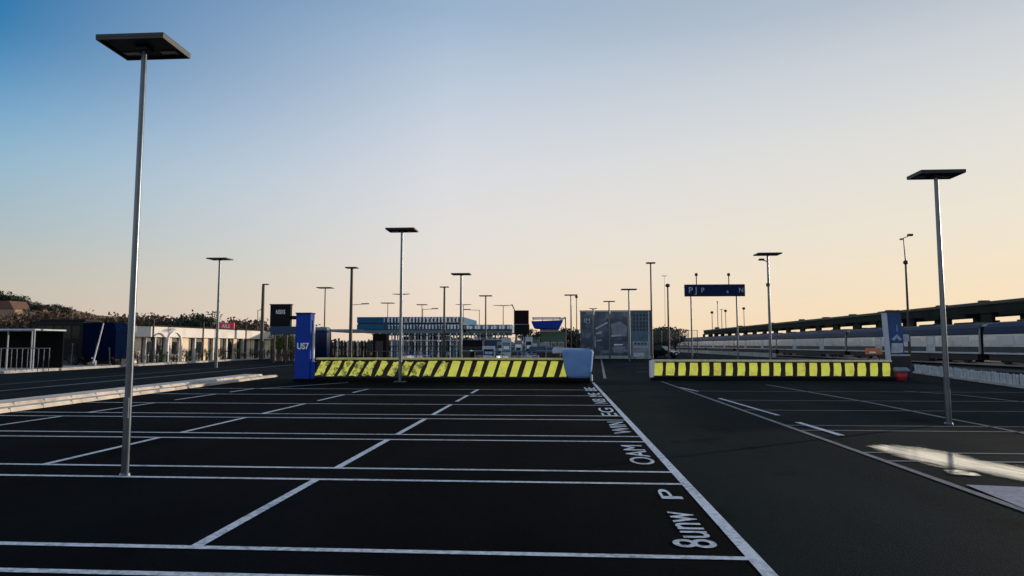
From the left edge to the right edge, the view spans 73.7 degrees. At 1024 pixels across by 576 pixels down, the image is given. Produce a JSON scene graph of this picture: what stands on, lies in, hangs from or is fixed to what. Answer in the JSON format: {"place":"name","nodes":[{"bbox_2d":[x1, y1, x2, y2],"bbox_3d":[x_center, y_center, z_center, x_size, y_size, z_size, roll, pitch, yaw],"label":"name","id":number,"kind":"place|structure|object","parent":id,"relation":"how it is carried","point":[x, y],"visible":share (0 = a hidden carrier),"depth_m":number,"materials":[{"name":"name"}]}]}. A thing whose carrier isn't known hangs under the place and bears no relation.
{"place":"outdoors","nodes":[
{"label":"outdoors","id":0,"kind":"place"},
{"bbox_2d":[0,309,110,325],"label":"hill","id":1,"kind":"structure","parent":0,"point":[76,311],"depth_m":184.30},
{"bbox_2d":[0,294,30,300],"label":"tree","id":2,"kind":"object","parent":1,"relation":"on","point":[10,298],"visible":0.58,"depth_m":156.94,"materials":[{"name":"green plant"}]},
{"bbox_2d":[0,301,30,319],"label":"hillside house","id":3,"kind":"structure","parent":1,"relation":"on","point":[6,307],"depth_m":141.58,"materials":[{"name":"tile"}]},
{"bbox_2d":[28,303,46,311],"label":"tree","id":4,"kind":"object","parent":1,"relation":"on","point":[36,307],"visible":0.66,"depth_m":154.88,"materials":[{"name":"green plant"}]},
{"bbox_2d":[48,304,72,314],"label":"tree","id":5,"kind":"object","parent":1,"relation":"on","point":[59,308],"visible":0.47,"depth_m":148.41,"materials":[{"name":"green plant"}]},
{"bbox_2d":[56,309,127,323],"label":"tree","id":6,"kind":"object","parent":1,"relation":"on","point":[109,319],"visible":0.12,"depth_m":112.97,"materials":[{"name":"brown plant"}]},
{"bbox_2d":[0,359,224,370],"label":"pavement","id":7,"kind":"structure","parent":0,"point":[64,366],"depth_m":48.76,"materials":[{"name":"concrete"}]},
{"bbox_2d":[0,348,49,370],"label":"railing","id":8,"kind":"object","parent":7,"relation":"on","point":[22,357],"visible":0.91,"depth_m":38.78,"materials":[{"name":"metal"}]},
{"bbox_2d":[0,329,65,368],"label":"trolley shelter","id":9,"kind":"object","parent":7,"relation":"on","point":[53,342],"visible":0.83,"depth_m":44.12,"materials":[{"name":"grey metal"}]},
{"bbox_2d":[35,319,101,364],"bbox_3d":[-32.821,4.017,50.654,3.746,3.328,2.445,0,-5,4],"label":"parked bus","id":10,"kind":"object","parent":7,"relation":"on","point":[74,332],"visible":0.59,"depth_m":49.47,"materials":[{"name":"glass"}]},
{"bbox_2d":[79,322,127,364],"bbox_3d":[-29.875,4.092,50.047,2.590,3.080,1.640,0,-5,4],"label":"box trailer","id":11,"kind":"object","parent":7,"relation":"on","point":[113,336],"visible":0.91,"depth_m":49.40,"materials":[{"name":"metal"}]},
{"bbox_2d":[0,357,334,399],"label":"road","id":12,"kind":"structure","parent":0,"point":[20,380],"depth_m":35.64,"materials":[{"name":"asphalt"}]},
{"bbox_2d":[92,323,103,365],"bbox_3d":[-29.223,4.049,48.242,0.787,3.136,0.275,0,-5,4],"label":"raised arm barrier","id":13,"kind":"object","parent":12,"relation":"on","point":[94,362],"visible":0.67,"depth_m":48.13,"materials":[{"name":"metal"}]},
{"bbox_2d":[0,357,269,373],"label":"pavement kerb","id":14,"kind":"structure","parent":12,"relation":"on","point":[58,369],"depth_m":47.48,"materials":[{"name":"concrete"}]},
{"bbox_2d":[0,365,284,390],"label":"road lines","id":15,"kind":"object","parent":12,"relation":"on","point":[117,380],"visible":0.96,"depth_m":31.43,"materials":[{"name":"paint"}]},
{"bbox_2d":[63,319,295,363],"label":"retail building","id":16,"kind":"structure","parent":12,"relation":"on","point":[153,339],"depth_m":63.11,"materials":[{"name":"metal"}]},
{"bbox_2d":[196,341,201,353],"bbox_3d":[-29.581,5.633,64.333,0.057,1.250,1.335,0,-5,6],"label":"window","id":17,"kind":"structure","parent":16,"relation":"in","point":[198,343],"depth_m":64.50,"materials":[{"name":"glass"}]},
{"bbox_2d":[219,323,234,328],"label":"roof sign","id":18,"kind":"object","parent":16,"relation":"attached to","point":[227,325],"visible":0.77,"depth_m":78.21,"materials":[{"name":"metal"}]},
{"bbox_2d":[206,257,233,367],"bbox_3d":[-20.524,1.736,47.653,1.460,7.648,1.080,0,-5,4],"label":"lamp post","id":19,"kind":"object","parent":12,"relation":"on","point":[217,316],"visible":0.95,"depth_m":47.56,"materials":[{"name":"metal"}]},
{"bbox_2d":[259,284,268,359],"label":"lamp post","id":20,"kind":"object","parent":12,"relation":"on","point":[261,352],"visible":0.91,"depth_m":71.75,"materials":[{"name":"metal"}]},
{"bbox_2d":[267,334,285,361],"bbox_3d":[-22.088,5.496,64.240,2.454,2.968,2.206,0,-5,4],"label":"shrub","id":21,"kind":"object","parent":12,"relation":"on","point":[277,346],"visible":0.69,"depth_m":64.06,"materials":[{"name":"green plant"}]},
{"bbox_2d":[270,339,294,360],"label":"hedge","id":22,"kind":"object","parent":12,"relation":"on","point":[279,355],"visible":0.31,"depth_m":67.40,"materials":[{"name":"green plant"}]},
{"bbox_2d":[270,304,295,362],"bbox_3d":[-20.253,4.074,61.385,3.140,5.268,0.480,0,-5,4],"label":"pylon sign","id":23,"kind":"object","parent":12,"relation":"on","point":[281,317],"visible":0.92,"depth_m":61.33,"materials":[{"name":"metal"}]},
{"bbox_2d":[275,334,293,361],"bbox_3d":[-21.246,5.504,64.327,2.205,2.966,2.453,-3,-6,33],"label":"shrub","id":24,"kind":"object","parent":12,"relation":"on","point":[288,345],"visible":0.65,"depth_m":64.01,"materials":[{"name":"green plant"}]},
{"bbox_2d":[288,334,294,361],"bbox_3d":[-20.464,5.488,64.132,2.452,2.966,2.204,0,-5,3],"label":"shrub","id":25,"kind":"object","parent":12,"relation":"on","point":[293,344],"visible":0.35,"depth_m":63.90,"materials":[{"name":"green plant"}]},
{"bbox_2d":[314,327,330,360],"bbox_3d":[-13.005,4.094,46.809,1.013,2.809,1.060,0,-5,4],"label":"recycling container","id":26,"kind":"object","parent":12,"relation":"on","point":[322,342],"visible":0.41,"depth_m":46.37,"materials":[{"name":"blue plastic"}]},
{"bbox_2d":[316,287,333,326],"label":"lamp post","id":27,"kind":"object","parent":12,"relation":"on","point":[325,288],"visible":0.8,"depth_m":66.33,"materials":[{"name":"metal"}]},
{"bbox_2d":[357,317,513,357],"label":"colonnade building","id":28,"kind":"structure","parent":12,"relation":"on","point":[427,332],"depth_m":84.68,"materials":[{"name":"metal"}]},
{"bbox_2d":[482,346,494,357],"bbox_3d":[-1.974,5.681,57.987,1.100,1.500,0.118,0,-5,4],"label":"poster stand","id":29,"kind":"object","parent":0,"point":[488,348],"visible":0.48,"depth_m":57.97,"materials":[{"name":"plastic"}]},
{"bbox_2d":[484,339,501,357],"bbox_3d":[-1.703,6.022,65.991,2.220,2.149,4.932,0,-5,4],"label":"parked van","id":30,"kind":"object","parent":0,"point":[490,342],"visible":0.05,"depth_m":64.81,"materials":[{"name":"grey metal"}]},
{"bbox_2d":[0,0,1023,343],"label":"sky","id":31,"kind":"structure","parent":0,"point":[539,151],"materials":[{"name":"blue"}]},
{"bbox_2d":[263,352,1023,575],"bbox_3d":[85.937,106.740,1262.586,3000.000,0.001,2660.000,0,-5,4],"label":"ground","id":32,"kind":"structure","parent":0,"point":[782,500],"depth_m":9.24,"materials":[{"name":"asphalt"}]},
{"bbox_2d":[0,307,68,331],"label":"tree","id":33,"kind":"object","parent":32,"relation":"on","point":[20,324],"visible":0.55,"depth_m":109.12,"materials":[{"name":"brown plant"}]},
{"bbox_2d":[0,309,70,331],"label":"tree","id":34,"kind":"object","parent":32,"relation":"on","point":[13,311],"visible":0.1,"depth_m":110.19,"materials":[{"name":"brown plant"}]},
{"bbox_2d":[26,312,96,331],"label":"tree","id":35,"kind":"object","parent":32,"relation":"on","point":[50,317],"visible":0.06,"depth_m":110.26,"materials":[{"name":"green plant"}]},
{"bbox_2d":[124,313,162,324],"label":"tree","id":36,"kind":"object","parent":32,"relation":"on","point":[141,319],"visible":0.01,"depth_m":112.10,"materials":[{"name":"brown plant"}]},
{"bbox_2d":[143,312,182,325],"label":"tree","id":37,"kind":"object","parent":32,"relation":"on","point":[161,319],"visible":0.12,"depth_m":113.15,"materials":[{"name":"green plant"}]},
{"bbox_2d":[171,312,208,326],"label":"tree","id":38,"kind":"object","parent":32,"relation":"on","point":[194,315],"visible":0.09,"depth_m":115.67,"materials":[{"name":"green plant"}]},
{"bbox_2d":[174,310,215,327],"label":"tree","id":39,"kind":"object","parent":32,"relation":"on","point":[208,322],"visible":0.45,"depth_m":113.65,"materials":[{"name":"green plant"}]},
{"bbox_2d":[232,316,255,329],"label":"tree","id":40,"kind":"object","parent":32,"relation":"on","point":[239,324],"visible":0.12,"depth_m":119.81,"materials":[{"name":"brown plant"}]},
{"bbox_2d":[235,319,269,329],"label":"tree","id":41,"kind":"object","parent":32,"relation":"on","point":[248,326],"visible":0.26,"depth_m":122.69,"materials":[{"name":"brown plant"}]},
{"bbox_2d":[331,329,371,356],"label":"market hall","id":42,"kind":"structure","parent":32,"relation":"on","point":[357,345],"depth_m":93.47,"materials":[{"name":"grey metal"}]},
{"bbox_2d":[345,267,358,357],"bbox_3d":[-11.320,2.056,47.982,0.828,7.066,0.613,0,-5,4],"label":"lamp post","id":43,"kind":"object","parent":32,"relation":"on","point":[351,312],"visible":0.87,"depth_m":47.95,"materials":[{"name":"metal"}]},
{"bbox_2d":[372,334,389,357],"bbox_3d":[-11.667,5.378,60.742,1.348,2.563,1.300,0,-5,4],"label":"kiosk","id":44,"kind":"object","parent":32,"relation":"on","point":[380,342],"visible":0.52,"depth_m":60.22,"materials":[{"name":"concrete"}]},
{"bbox_2d":[375,341,382,357],"bbox_3d":[-11.705,5.550,60.162,0.676,1.722,0.029,0,-5,4],"label":"door","id":45,"kind":"structure","parent":44,"relation":"in","point":[379,344],"depth_m":60.16,"materials":[{"name":"metal"}]},
{"bbox_2d":[0,378,775,575],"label":"parking bays","id":46,"kind":"object","parent":32,"relation":"on","point":[527,517],"visible":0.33,"depth_m":7.66,"materials":[{"name":"asphalt"}]},
{"bbox_2d":[0,374,277,412],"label":"traffic island kerb","id":47,"kind":"structure","parent":46,"relation":"on","point":[19,404],"depth_m":20.99,"materials":[{"name":"concrete"}]},
{"bbox_2d":[96,32,190,475],"bbox_3d":[-4.740,-0.423,8.584,0.882,5.467,0.640,0,-5,4],"label":"lamp post","id":48,"kind":"object","parent":46,"relation":"on","point":[143,47],"visible":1,"depth_m":8.59,"materials":[{"name":"metal"}]},
{"bbox_2d":[122,398,129,418],"bbox_3d":[-4.742,1.476,8.389,0.070,0.250,0.022,0,-5,4],"label":"service door","id":49,"kind":"structure","parent":48,"relation":"in","point":[126,401],"depth_m":8.38,"materials":[{"name":"metal"}]},
{"bbox_2d":[293,313,316,380],"bbox_3d":[-9.221,2.639,30.757,0.979,3.044,0.650,0,-5,4],"label":"pillar sign","id":50,"kind":"object","parent":46,"relation":"on","point":[305,364],"visible":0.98,"depth_m":30.52,"materials":[{"name":"blue metal"}]},
{"bbox_2d":[0,382,777,575],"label":"parking lines","id":51,"kind":"object","parent":46,"relation":"on","point":[759,563],"visible":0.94,"depth_m":6.96,"materials":[{"name":"paint"}]},
{"bbox_2d":[385,227,417,381],"bbox_3d":[-4.829,0.738,29.712,1.269,6.660,0.939,0,-5,4],"label":"lamp post","id":52,"kind":"object","parent":46,"relation":"on","point":[401,230],"visible":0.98,"depth_m":29.66,"materials":[{"name":"metal"}]},
{"bbox_2d":[315,358,567,381],"bbox_3d":[-3.094,3.614,30.294,11.491,1.024,0.606,0,-5,4],"label":"crash barrier","id":53,"kind":"object","parent":46,"relation":"on","point":[463,369],"visible":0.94,"depth_m":30.09,"materials":[{"name":"yellow concrete"}]},
{"bbox_2d":[552,347,593,381],"bbox_3d":[2.655,3.339,29.815,1.796,1.493,1.080,0,-5,4],"label":"crash cushion","id":54,"kind":"object","parent":46,"relation":"on","point":[578,363],"visible":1,"depth_m":29.31,"materials":[{"name":"blue plastic"}]},
{"bbox_2d":[621,445,653,463],"bbox_3d":[1.830,2.425,9.977,0.330,0.001,1.747,0,-5,4],"label":"bay lettering","id":55,"kind":"object","parent":46,"relation":"on","point":[632,447],"visible":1,"depth_m":10.02,"materials":[{"name":"paint"}]},
{"bbox_2d":[658,489,682,498],"bbox_3d":[1.683,2.203,7.306,0.220,0.001,0.474,0,-5,4],"label":"bay lettering","id":56,"kind":"object","parent":46,"relation":"on","point":[670,496],"visible":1,"depth_m":7.18,"materials":[{"name":"paint"}]},
{"bbox_2d":[667,511,716,547],"bbox_3d":[1.498,2.090,5.949,0.345,0.001,1.172,0,-5,4],"label":"bay lettering","id":57,"kind":"object","parent":46,"relation":"on","point":[695,543],"visible":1,"depth_m":5.71,"materials":[{"name":"paint"}]},
{"bbox_2d":[335,351,551,357],"bbox_3d":[-4.516,4.945,47.167,15.689,1.172,0.050,0,-5,4],"label":"guard rail","id":58,"kind":"object","parent":32,"relation":"on","point":[432,352],"visible":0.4,"depth_m":47.26,"materials":[{"name":"metal"}]},
{"bbox_2d":[440,286,448,357],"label":"lamp post","id":59,"kind":"object","parent":32,"relation":"on","point":[444,287],"visible":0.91,"depth_m":69.25,"materials":[{"name":"metal"}]},
{"bbox_2d":[451,273,471,357],"bbox_3d":[-3.505,2.248,46.865,1.309,6.497,0.969,0,-5,4],"label":"lamp post","id":60,"kind":"object","parent":32,"relation":"on","point":[460,340],"visible":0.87,"depth_m":46.79,"materials":[{"name":"metal"}]},
{"bbox_2d":[463,350,473,357],"bbox_3d":[-3.302,5.341,52.077,0.680,1.198,0.794,-2,-5,27],"label":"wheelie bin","id":61,"kind":"object","parent":32,"relation":"on","point":[468,354],"visible":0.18,"depth_m":51.83,"materials":[{"name":"plastic"}]},
{"bbox_2d":[462,340,484,357],"bbox_3d":[-3.452,5.599,60.165,1.964,2.026,1.300,0,-5,4],"label":"plant enclosure","id":62,"kind":"object","parent":32,"relation":"on","point":[472,344],"visible":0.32,"depth_m":59.65,"materials":[{"name":"metal"}]},
{"bbox_2d":[502,338,510,357],"bbox_3d":[-0.476,5.324,57.914,0.800,2.200,0.118,0,-5,4],"label":"poster stand","id":63,"kind":"object","parent":32,"relation":"on","point":[506,344],"visible":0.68,"depth_m":57.89,"materials":[{"name":"metal"}]},
{"bbox_2d":[514,340,521,355],"bbox_3d":[0.561,5.584,59.834,0.700,2.000,0.118,0,-5,4],"label":"poster stand","id":64,"kind":"object","parent":32,"relation":"on","point":[517,344],"visible":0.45,"depth_m":59.84,"materials":[{"name":"metal"}]},
{"bbox_2d":[511,304,528,339],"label":"billboard","id":65,"kind":"object","parent":32,"relation":"on","point":[521,321],"visible":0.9,"depth_m":67.93,"materials":[{"name":"metal"}]},
{"bbox_2d":[525,337,531,357],"bbox_3d":[1.447,5.347,58.787,0.600,2.300,0.118,0,-5,4],"label":"poster stand","id":66,"kind":"object","parent":32,"relation":"on","point":[528,342],"visible":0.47,"depth_m":58.79,"materials":[{"name":"metal"}]},
{"bbox_2d":[517,328,540,345],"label":"tree","id":67,"kind":"object","parent":32,"relation":"on","point":[537,334],"visible":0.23,"depth_m":89.85,"materials":[{"name":"green plant"}]},
{"bbox_2d":[526,346,544,357],"bbox_3d":[2.129,5.596,56.714,2.080,1.460,4.232,0,-5,4],"label":"parked car","id":68,"kind":"object","parent":32,"relation":"on","point":[533,348],"visible":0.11,"depth_m":56.03,"materials":[{"name":"grey metal"}]},
{"bbox_2d":[531,317,565,347],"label":"canopy shelter","id":69,"kind":"object","parent":32,"relation":"on","point":[552,335],"visible":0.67,"depth_m":71.28,"materials":[{"name":"blue plastic"}]},
{"bbox_2d":[564,294,576,347],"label":"lamp post","id":70,"kind":"object","parent":32,"relation":"on","point":[570,295],"visible":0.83,"depth_m":73.95,"materials":[{"name":"metal"}]},
{"bbox_2d":[566,328,579,347],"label":"tree","id":71,"kind":"object","parent":32,"relation":"on","point":[574,343],"visible":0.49,"depth_m":94.91,"materials":[{"name":"green plant"}]},
{"bbox_2d":[589,308,596,358],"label":"lamp post","id":72,"kind":"object","parent":32,"relation":"on","point":[593,335],"visible":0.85,"depth_m":76.36,"materials":[{"name":"metal"}]},
{"bbox_2d":[603,301,614,358],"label":"lamp post","id":73,"kind":"object","parent":32,"relation":"on","point":[609,327],"visible":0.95,"depth_m":76.70,"materials":[{"name":"metal"}]},
{"bbox_2d":[580,310,653,358],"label":"hoarding","id":74,"kind":"object","parent":32,"relation":"on","point":[640,325],"visible":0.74,"depth_m":79.19,"materials":[{"name":"metal"}]},
{"bbox_2d":[621,289,636,361],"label":"lamp post","id":75,"kind":"object","parent":32,"relation":"on","point":[629,321],"visible":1,"depth_m":66.08,"materials":[{"name":"metal"}]},
{"bbox_2d":[632,341,648,360],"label":"notice board","id":76,"kind":"object","parent":32,"relation":"on","point":[640,349],"visible":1,"depth_m":68.94,"materials":[{"name":"metal"}]},
{"bbox_2d":[646,262,655,359],"bbox_3d":[9.804,1.886,47.978,0.626,7.404,0.463,0,-5,4],"label":"lamp post","id":77,"kind":"object","parent":32,"relation":"on","point":[650,263],"visible":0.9,"depth_m":47.98,"materials":[{"name":"metal"}]},
{"bbox_2d":[653,326,677,345],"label":"tree","id":78,"kind":"object","parent":32,"relation":"on","point":[656,336],"visible":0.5,"depth_m":104.78,"materials":[{"name":"green plant"}]},
{"bbox_2d":[653,346,679,357],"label":"parked car","id":79,"kind":"object","parent":32,"relation":"on","point":[660,350],"visible":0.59,"depth_m":82.74,"materials":[{"name":"black metal"}]},
{"bbox_2d":[665,284,669,359],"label":"lamp post","id":80,"kind":"object","parent":32,"relation":"on","point":[667,285],"visible":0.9,"depth_m":59.94,"materials":[{"name":"metal"}]},
{"bbox_2d":[653,330,697,355],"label":"fence","id":81,"kind":"object","parent":32,"relation":"on","point":[682,340],"visible":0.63,"depth_m":98.30,"materials":[{"name":"metal"}]},
{"bbox_2d":[672,328,687,350],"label":"tree","id":82,"kind":"object","parent":32,"relation":"on","point":[681,334],"visible":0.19,"depth_m":114.70,"materials":[{"name":"green plant"}]},
{"bbox_2d":[684,273,744,359],"bbox_3d":[13.159,2.140,44.226,3.855,6.275,0.300,0,-5,4],"label":"overhead sign","id":83,"kind":"object","parent":32,"relation":"on","point":[700,290],"visible":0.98,"depth_m":44.28,"materials":[{"name":"metal"}]},
{"bbox_2d":[679,387,842,434],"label":"edge dashes","id":84,"kind":"object","parent":32,"relation":"on","point":[825,430],"visible":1,"depth_m":13.92,"materials":[{"name":"paint"}]},
{"bbox_2d":[753,252,781,359],"bbox_3d":[15.114,1.442,40.088,1.393,6.979,1.031,0,-5,4],"label":"lamp post","id":85,"kind":"object","parent":32,"relation":"on","point":[767,254],"visible":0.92,"depth_m":40.06,"materials":[{"name":"metal"}]},
{"bbox_2d":[649,360,894,380],"bbox_3d":[11.680,3.724,30.989,10.717,0.920,0.606,0,-5,4],"label":"crash barrier","id":86,"kind":"object","parent":32,"relation":"on","point":[813,370],"visible":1,"depth_m":30.78,"materials":[{"name":"yellow concrete"},{"name":"yellow paint"}]},
{"bbox_2d":[661,381,1023,511],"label":"stall lines","id":87,"kind":"object","parent":32,"relation":"on","point":[950,484],"visible":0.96,"depth_m":12.59,"materials":[{"name":"paint"}]},
{"bbox_2d":[685,349,1023,372],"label":"railway ballast","id":88,"kind":"structure","parent":32,"relation":"on","point":[993,368],"depth_m":52.87,"materials":[{"name":"gravel"}]},
{"bbox_2d":[672,349,775,357],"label":"retaining wall","id":89,"kind":"structure","parent":88,"relation":"on","point":[754,354],"depth_m":104.00,"materials":[{"name":"concrete"}]},
{"bbox_2d":[776,354,1023,366],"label":"railway rails","id":90,"kind":"object","parent":88,"relation":"on","point":[980,363],"depth_m":54.80,"materials":[{"name":"metal"}]},
{"bbox_2d":[685,337,707,350],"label":"train coach","id":91,"kind":"object","parent":90,"relation":"on","point":[701,343],"visible":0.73,"depth_m":146.63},
{"bbox_2d":[706,335,739,351],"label":"train coach","id":92,"kind":"object","parent":90,"relation":"on","point":[719,343],"visible":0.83,"depth_m":126.59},
{"bbox_2d":[734,333,781,352],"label":"train coach","id":93,"kind":"object","parent":90,"relation":"on","point":[757,343],"visible":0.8,"depth_m":103.79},
{"bbox_2d":[777,329,855,356],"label":"train coach","id":94,"kind":"object","parent":90,"relation":"on","point":[831,343],"visible":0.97,"depth_m":80.32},
{"bbox_2d":[846,322,994,362],"bbox_3d":[35.408,4.830,60.174,2.540,3.040,22.950,0,-5,4],"label":"train coach","id":95,"kind":"object","parent":90,"relation":"on","point":[964,341],"visible":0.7,"depth_m":55.46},
{"bbox_2d":[875,337,881,349],"bbox_3d":[34.416,5.238,64.105,0.025,1.200,1.300,0,-5,4],"label":"door","id":96,"kind":"structure","parent":95,"relation":"in","point":[878,340],"depth_m":64.08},
{"bbox_2d":[926,336,934,350],"bbox_3d":[33.807,4.493,55.157,0.025,1.200,1.300,0,-5,4],"label":"door","id":97,"kind":"structure","parent":95,"relation":"in","point":[930,340],"depth_m":55.13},
{"bbox_2d":[955,337,968,344],"bbox_3d":[33.520,3.927,50.898,0.017,0.580,1.700,0,-5,4],"label":"window","id":98,"kind":"structure","parent":95,"relation":"in","point":[958,340],"depth_m":50.89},
{"bbox_2d":[980,319,1023,364],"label":"train coach","id":99,"kind":"object","parent":90,"relation":"on","point":[1003,342],"visible":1,"depth_m":46.13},
{"bbox_2d":[996,336,1012,344],"bbox_3d":[33.185,3.517,45.977,0.017,0.580,1.700,0,-5,4],"label":"window","id":100,"kind":"structure","parent":99,"relation":"in","point":[1001,340],"depth_m":45.99,"materials":[{"name":"glass"}]},
{"bbox_2d":[899,234,912,325],"bbox_3d":[37.106,0.895,63.781,1.170,12.001,0.440,0,-5,4],"label":"camera mast","id":101,"kind":"object","parent":88,"relation":"on","point":[905,262],"visible":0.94,"depth_m":63.83,"materials":[{"name":"metal"}]},
{"bbox_2d":[877,310,911,378],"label":"pylon sign","id":102,"kind":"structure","parent":32,"relation":"on","point":[895,337],"depth_m":32.69,"materials":[{"name":"blue plastic"}]},
{"bbox_2d":[892,367,909,380],"bbox_3d":[17.310,3.825,30.386,0.600,0.580,0.520,0,-5,4],"label":"salt bin","id":103,"kind":"object","parent":32,"relation":"on","point":[900,373],"visible":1,"depth_m":30.20,"materials":[{"name":"plastic"}]},
{"bbox_2d":[907,169,965,423],"bbox_3d":[8.860,0.175,14.062,0.889,5.185,0.600,0,-5,4],"label":"lamp post","id":104,"kind":"object","parent":32,"relation":"on","point":[935,175],"visible":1,"depth_m":14.03,"materials":[{"name":"metal"}]},
{"bbox_2d":[875,445,1023,478],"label":"puddle","id":105,"kind":"object","parent":32,"relation":"on","point":[947,459],"visible":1,"depth_m":9.31,"materials":[{"name":"white"}]},
{"bbox_2d":[949,470,977,475],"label":"puddle","id":106,"kind":"object","parent":32,"relation":"on","point":[959,472],"visible":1,"depth_m":8.51,"materials":[{"name":"white"}]},
{"bbox_2d":[913,364,1023,388],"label":"wall","id":107,"kind":"structure","parent":32,"relation":"on","point":[996,378],"depth_m":29.69,"materials":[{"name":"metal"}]},
{"bbox_2d":[968,485,1023,507],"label":"hatched corner marking","id":108,"kind":"object","parent":32,"relation":"on","point":[1013,495],"visible":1,"depth_m":7.37,"materials":[{"name":"grey paint"}]},
{"bbox_2d":[865,348,881,359],"bbox_3d":[16.697,3.495,31.461,0.776,1.455,0.600,0,-5,4],"label":"barricade","id":109,"kind":"object","parent":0,"point":[868,351],"visible":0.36,"depth_m":31.48,"materials":[{"name":"orange plastic"}]},
{"label":"platform","id":110,"kind":"structure","parent":0,"visible":0},
{"bbox_2d":[703,298,1023,361],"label":"platform canopy","id":111,"kind":"structure","parent":110,"relation":"on","point":[986,311],"depth_m":67.20,"materials":[{"name":"metal"}]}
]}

